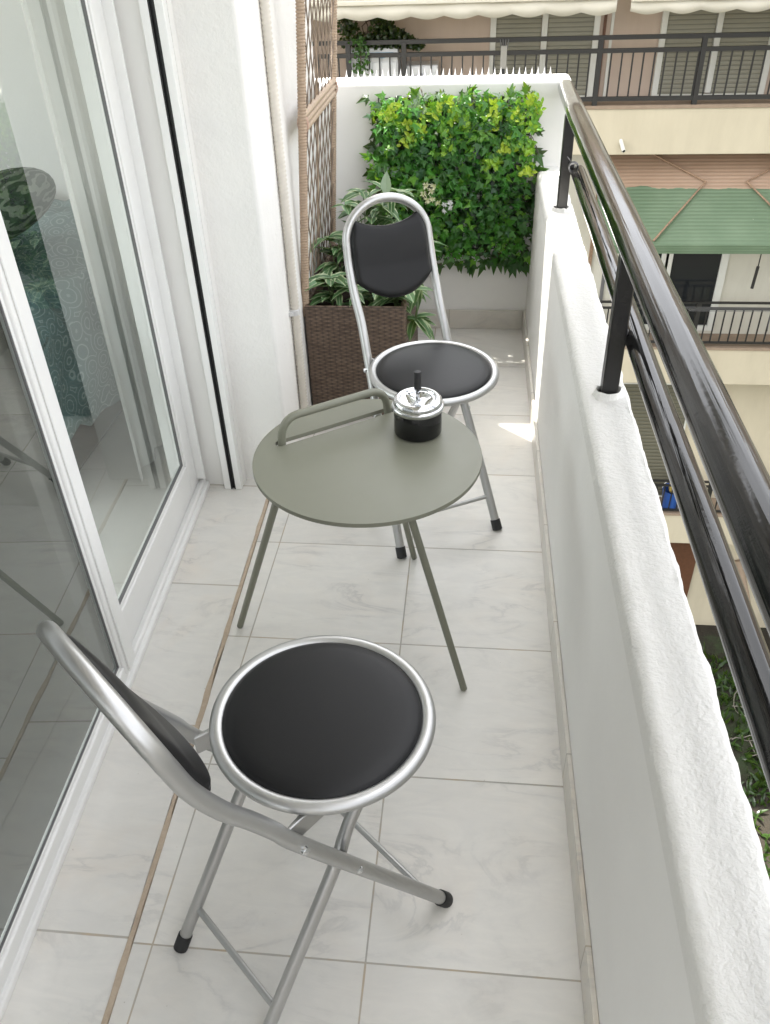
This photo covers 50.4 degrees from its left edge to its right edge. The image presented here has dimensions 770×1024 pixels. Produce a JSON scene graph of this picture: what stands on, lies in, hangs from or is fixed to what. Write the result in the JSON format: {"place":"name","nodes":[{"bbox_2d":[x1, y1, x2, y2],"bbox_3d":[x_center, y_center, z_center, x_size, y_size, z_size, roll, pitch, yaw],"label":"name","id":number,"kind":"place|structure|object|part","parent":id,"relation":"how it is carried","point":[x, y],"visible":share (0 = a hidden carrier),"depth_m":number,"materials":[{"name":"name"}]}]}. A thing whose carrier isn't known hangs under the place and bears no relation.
{"place":"outdoors","nodes":[
{"label":"outdoors","id":0,"kind":"place"},
{"bbox_2d":[407,60,438,75],"bbox_3d":[0.419,-4.909,9.372,0.380,0.420,0.352,2,37,5],"label":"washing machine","id":1,"kind":"object","parent":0,"point":[415,65],"visible":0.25,"depth_m":9.15,"materials":[{"name":"white metal"}]},
{"bbox_2d":[662,482,677,507],"bbox_3d":[4.306,-0.276,12.259,0.314,0.483,0.310,2,37,5],"label":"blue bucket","id":2,"kind":"object","parent":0,"point":[666,499],"visible":0.35,"depth_m":12.23,"materials":[{"name":"plastic"}]},
{"bbox_2d":[695,625,769,879],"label":"ground","id":3,"kind":"structure","parent":0,"point":[708,635],"depth_m":12.38,"materials":[{"name":"soil"}]},
{"bbox_2d":[0,0,330,596],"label":"house","id":4,"kind":"structure","parent":3,"relation":"on","point":[219,51],"depth_m":2.41,"materials":[{"name":"white paint"}]},
{"bbox_2d":[0,167,122,470],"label":"armchair","id":5,"kind":"object","parent":4,"relation":"on","point":[41,230],"visible":0.41,"depth_m":2.50,"materials":[{"name":"teal fabric"}]},
{"bbox_2d":[20,0,162,482],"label":"curtain","id":6,"kind":"object","parent":4,"relation":"hanging from","point":[51,43],"visible":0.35,"depth_m":2.32,"materials":[{"name":"white fabric"}]},
{"bbox_2d":[0,0,209,1022],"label":"sliding door","id":7,"kind":"structure","parent":4,"relation":"attached to","point":[57,728],"depth_m":1.70,"materials":[{"name":"white plastic"}]},
{"bbox_2d":[138,0,243,488],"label":"shutter guide","id":8,"kind":"object","parent":4,"relation":"attached to","point":[159,45],"visible":1,"depth_m":2.20,"materials":[{"name":"white plastic"}]},
{"bbox_2d":[259,0,307,408],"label":"cable conduit","id":9,"kind":"object","parent":4,"relation":"attached to","point":[271,75],"visible":0.99,"depth_m":2.43,"materials":[{"name":"white plastic"}]},
{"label":"balcony slab","id":10,"kind":"structure","parent":4,"relation":"attached to","visible":0},
{"bbox_2d":[0,479,265,1023],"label":"threshold paving","id":11,"kind":"structure","parent":10,"relation":"on","point":[67,974],"depth_m":1.75,"materials":[{"name":"white tile"}]},
{"bbox_2d":[108,328,584,1023],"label":"balcony floor","id":12,"kind":"structure","parent":10,"relation":"on","point":[470,814],"depth_m":1.70,"materials":[{"name":"white tile"}]},
{"bbox_2d":[101,498,268,1023],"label":"cement joint","id":13,"kind":"object","parent":12,"relation":"on","point":[122,967],"visible":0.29,"depth_m":1.72,"materials":[{"name":"beige concrete"}]},
{"bbox_2d":[36,620,452,1023],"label":"folding chair","id":14,"kind":"object","parent":12,"relation":"on","point":[310,731],"visible":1,"depth_m":1.25,"materials":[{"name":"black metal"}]},
{"bbox_2d":[237,388,481,690],"bbox_3d":[-0.014,0.073,1.971,0.552,0.621,0.571,-28,44,-31],"label":"side table","id":15,"kind":"object","parent":12,"relation":"on","point":[376,471],"visible":0.94,"depth_m":1.81,"materials":[{"name":"grey metal"}]},
{"bbox_2d":[391,370,443,441],"bbox_3d":[0.075,-0.253,1.873,0.121,0.154,0.121,-10,37,-11],"label":"ashtray","id":16,"kind":"object","parent":15,"relation":"on","point":[417,408],"visible":1,"depth_m":1.86,"materials":[{"name":"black metal"}]},
{"bbox_2d":[304,244,417,414],"bbox_3d":[-0.069,-0.729,3.209,0.354,0.431,0.655,2,37,5],"label":"planter","id":17,"kind":"object","parent":12,"relation":"on","point":[336,361],"visible":0.38,"depth_m":2.91,"materials":[{"name":"brown wicker"}]},
{"bbox_2d":[295,0,337,316],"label":"trellis","id":18,"kind":"object","parent":17,"relation":"in","point":[310,113],"visible":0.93,"depth_m":2.76,"materials":[{"name":"beige wood"}]},
{"bbox_2d":[310,230,344,273],"bbox_3d":[-0.137,-0.946,3.046,0.265,0.186,0.250,2,37,5],"label":"variegated plant","id":19,"kind":"object","parent":17,"relation":"on","point":[335,251],"visible":0.59,"depth_m":3.02,"materials":[{"name":"green plant"}]},
{"bbox_2d":[305,269,366,305],"bbox_3d":[-0.176,-0.786,2.914,0.245,0.139,0.226,-11,38,-12],"label":"variegated plant","id":20,"kind":"object","parent":17,"relation":"on","point":[329,278],"visible":0.78,"depth_m":2.87,"materials":[{"name":"green plant"}]},
{"bbox_2d":[326,288,394,305],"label":"variegated plant","id":21,"kind":"object","parent":17,"relation":"on","point":[364,295],"visible":0.27,"depth_m":2.88,"materials":[{"name":"green plant"}]},
{"bbox_2d":[331,181,407,224],"bbox_3d":[-0.051,-1.090,3.093,0.286,0.276,0.296,2,37,5],"label":"variegated plant","id":22,"kind":"object","parent":17,"relation":"in","point":[349,206],"visible":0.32,"depth_m":3.03,"materials":[{"name":"green plant"}]},
{"bbox_2d":[358,188,416,224],"bbox_3d":[0.001,-1.098,3.077,0.263,0.246,0.309,2,37,5],"label":"variegated plant","id":23,"kind":"object","parent":17,"relation":"in","point":[389,207],"visible":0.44,"depth_m":2.99,"materials":[{"name":"green plant"}]},
{"bbox_2d":[372,171,402,223],"bbox_3d":[0.009,-1.067,3.017,0.119,0.365,0.027,2,37,5],"label":"silvery sprig","id":24,"kind":"object","parent":17,"relation":"in","point":[385,184],"visible":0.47,"depth_m":2.94,"materials":[{"name":"green plant"}]},
{"bbox_2d":[368,285,432,314],"bbox_3d":[0.024,-0.767,2.886,0.249,0.133,0.319,-16,39,-18],"label":"variegated plant","id":25,"kind":"object","parent":17,"relation":"on","point":[379,301],"visible":0.27,"depth_m":2.84,"materials":[{"name":"green plant"}]},
{"bbox_2d":[395,290,435,340],"bbox_3d":[0.096,-0.700,2.912,0.180,0.207,0.192,-17,39,-19],"label":"variegated plant","id":26,"kind":"object","parent":17,"relation":"in","point":[422,321],"visible":0.51,"depth_m":2.90,"materials":[{"name":"green plant"}]},
{"bbox_2d":[422,241,446,293],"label":"variegated plant","id":27,"kind":"object","parent":17,"relation":"on","point":[435,250],"depth_m":2.92,"materials":[{"name":"green plant"}]},
{"bbox_2d":[342,192,501,558],"bbox_3d":[0.104,-0.379,2.340,0.358,0.913,0.518,-15,39,-17],"label":"folding chair","id":28,"kind":"object","parent":12,"relation":"on","point":[396,259],"visible":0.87,"depth_m":2.29,"materials":[{"name":"silver metal"}]},
{"bbox_2d":[320,74,570,328],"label":"end wall","id":29,"kind":"structure","parent":10,"relation":"on","point":[486,299],"depth_m":3.29,"materials":[{"name":"white paint"}]},
{"bbox_2d":[343,68,463,79],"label":"bird spikes","id":30,"kind":"object","parent":29,"relation":"on","point":[395,77],"visible":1,"depth_m":3.17,"materials":[{"name":"white plastic"}]},
{"bbox_2d":[356,81,548,277],"bbox_3d":[0.271,-1.304,3.290,0.761,0.766,0.158,2,37,5],"label":"ivy panel","id":31,"kind":"object","parent":29,"relation":"attached to","point":[510,145],"visible":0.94,"depth_m":3.22,"materials":[{"name":"green plant"}]},
{"bbox_2d":[467,67,553,77],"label":"bird spikes","id":32,"kind":"object","parent":29,"relation":"on","point":[525,74],"visible":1,"depth_m":3.13,"materials":[{"name":"white plastic"}]},
{"bbox_2d":[522,166,769,1023],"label":"parapet wall","id":33,"kind":"structure","parent":10,"relation":"on","point":[670,885],"depth_m":1.27,"materials":[{"name":"paint"}]},
{"bbox_2d":[551,79,769,790],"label":"balcony railing","id":34,"kind":"object","parent":33,"relation":"on","point":[738,476],"visible":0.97,"depth_m":1.14,"materials":[{"name":"black metal"}]},
{"bbox_2d":[567,156,578,172],"bbox_3d":[0.613,-1.132,2.667,0.041,0.049,0.035,2,37,5],"label":"wire tie","id":35,"kind":"object","parent":34,"relation":"attached to","point":[572,163],"visible":0.78,"depth_m":2.66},
{"bbox_2d":[311,0,769,627],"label":"apartment block","id":36,"kind":"structure","parent":3,"relation":"on","point":[669,82],"depth_m":9.24,"materials":[{"name":"beige paint"}]},
{"bbox_2d":[347,36,373,75],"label":"hanging plant","id":37,"kind":"object","parent":36,"relation":"hanging from","point":[360,52],"visible":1,"depth_m":9.00,"materials":[{"name":"green plant"}]},
{"bbox_2d":[350,46,400,76],"bbox_3d":[-0.120,-4.999,9.369,0.580,0.600,0.352,2,37,5],"label":"balcony cupboard","id":38,"kind":"object","parent":36,"relation":"on","point":[374,64],"visible":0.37,"depth_m":9.14,"materials":[{"name":"white plastic"}]},
{"bbox_3d":[-0.271,-4.858,9.279,0.267,0.430,0.012,2,37,5],"label":"door","id":39,"kind":"part","parent":38,"relation":"part of","materials":[{"name":"white plastic"}]},
{"bbox_3d":[0.001,-4.849,9.253,0.267,0.430,0.012,2,37,5],"label":"door","id":40,"kind":"part","parent":38,"relation":"part of","materials":[{"name":"white plastic"}]},
{"bbox_2d":[337,18,425,51],"bbox_3d":[-0.051,-5.349,8.985,0.992,0.515,0.304,2,37,5],"label":"climbing plant","id":41,"kind":"object","parent":36,"relation":"attached to","point":[389,29],"visible":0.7,"depth_m":8.98,"materials":[{"name":"green plant"}]},
{"bbox_2d":[310,0,616,21],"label":"awning","id":42,"kind":"object","parent":36,"relation":"attached to","point":[366,10],"visible":0.45,"depth_m":8.34,"materials":[{"name":"beige fabric"}]},
{"bbox_2d":[500,39,508,74],"bbox_3d":[1.290,-4.921,8.907,0.102,0.401,0.037,2,37,5],"label":"railing bracket","id":43,"kind":"object","parent":36,"relation":"attached to","point":[503,58],"visible":0.73,"depth_m":8.88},
{"bbox_2d":[489,13,600,96],"bbox_3d":[1.764,-5.686,8.858,1.200,2.240,0.050,2,37,5],"label":"window","id":44,"kind":"structure","parent":36,"relation":"in","point":[580,24],"depth_m":9.17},
{"bbox_2d":[633,254,666,329],"bbox_3d":[3.314,-3.333,10.403,0.610,2.150,0.050,2,37,5],"label":"window","id":45,"kind":"structure","parent":36,"relation":"in","point":[663,256],"depth_m":10.80,"materials":[{"name":"glass"}]},
{"bbox_2d":[623,383,685,496],"bbox_3d":[3.841,-1.036,12.067,1.040,1.950,0.050,2,37,5],"label":"window","id":46,"kind":"structure","parent":36,"relation":"in","point":[656,466],"depth_m":11.95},
{"bbox_2d":[670,543,695,596],"bbox_3d":[4.792,0.900,13.398,0.530,1.400,0.050,2,37,5],"label":"door","id":47,"kind":"structure","parent":36,"relation":"in","point":[683,553],"depth_m":13.28,"materials":[{"name":"brown wood"}]},
{"bbox_2d":[597,154,769,253],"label":"sheet awning","id":48,"kind":"object","parent":36,"relation":"attached to","point":[701,203],"visible":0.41,"depth_m":9.46,"materials":[{"name":"green fabric"}]},
{"bbox_2d":[751,254,761,288],"bbox_3d":[4.600,-3.039,10.087,0.050,0.581,0.040,2,37,5],"label":"awning crank","id":49,"kind":"object","parent":48,"relation":"hanging from","point":[755,276],"visible":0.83,"depth_m":10.14,"materials":[{"name":"black metal"}]},
{"bbox_2d":[665,254,729,330],"bbox_3d":[3.965,-3.311,10.342,0.780,2.150,0.050,2,37,5],"label":"window","id":50,"kind":"structure","parent":36,"relation":"in","point":[695,277],"depth_m":10.55,"materials":[{"name":"black glass"}]},
{"bbox_2d":[630,0,769,13],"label":"awning","id":51,"kind":"object","parent":36,"relation":"attached to","point":[673,6],"visible":1,"depth_m":8.13,"materials":[{"name":"beige fabric"}]},
{"bbox_2d":[650,9,769,95],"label":"window","id":52,"kind":"structure","parent":36,"relation":"in","point":[737,20],"depth_m":9.08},
{"bbox_2d":[685,307,769,330],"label":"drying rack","id":53,"kind":"object","parent":36,"relation":"attached to","point":[748,309],"visible":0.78,"depth_m":10.11,"materials":[{"name":"white metal"}]},
{"bbox_2d":[702,642,769,875],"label":"weeds","id":54,"kind":"object","parent":3,"relation":"on","point":[757,776],"visible":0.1,"depth_m":12.06,"materials":[{"name":"green plant"}]},
{"bbox_2d":[735,559,750,601],"bbox_3d":[5.909,1.566,13.335,0.136,1.527,0.914,-20,40,-22],"label":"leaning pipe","id":55,"kind":"object","parent":3,"relation":"on","point":[741,571],"visible":0.14,"depth_m":13.17,"materials":[{"name":"beige"}]},
{"bbox_2d":[729,691,758,762],"bbox_3d":[5.552,3.189,12.357,0.823,0.113,1.696,9,38,14],"label":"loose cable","id":56,"kind":"object","parent":3,"relation":"on","point":[749,740],"visible":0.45,"depth_m":12.15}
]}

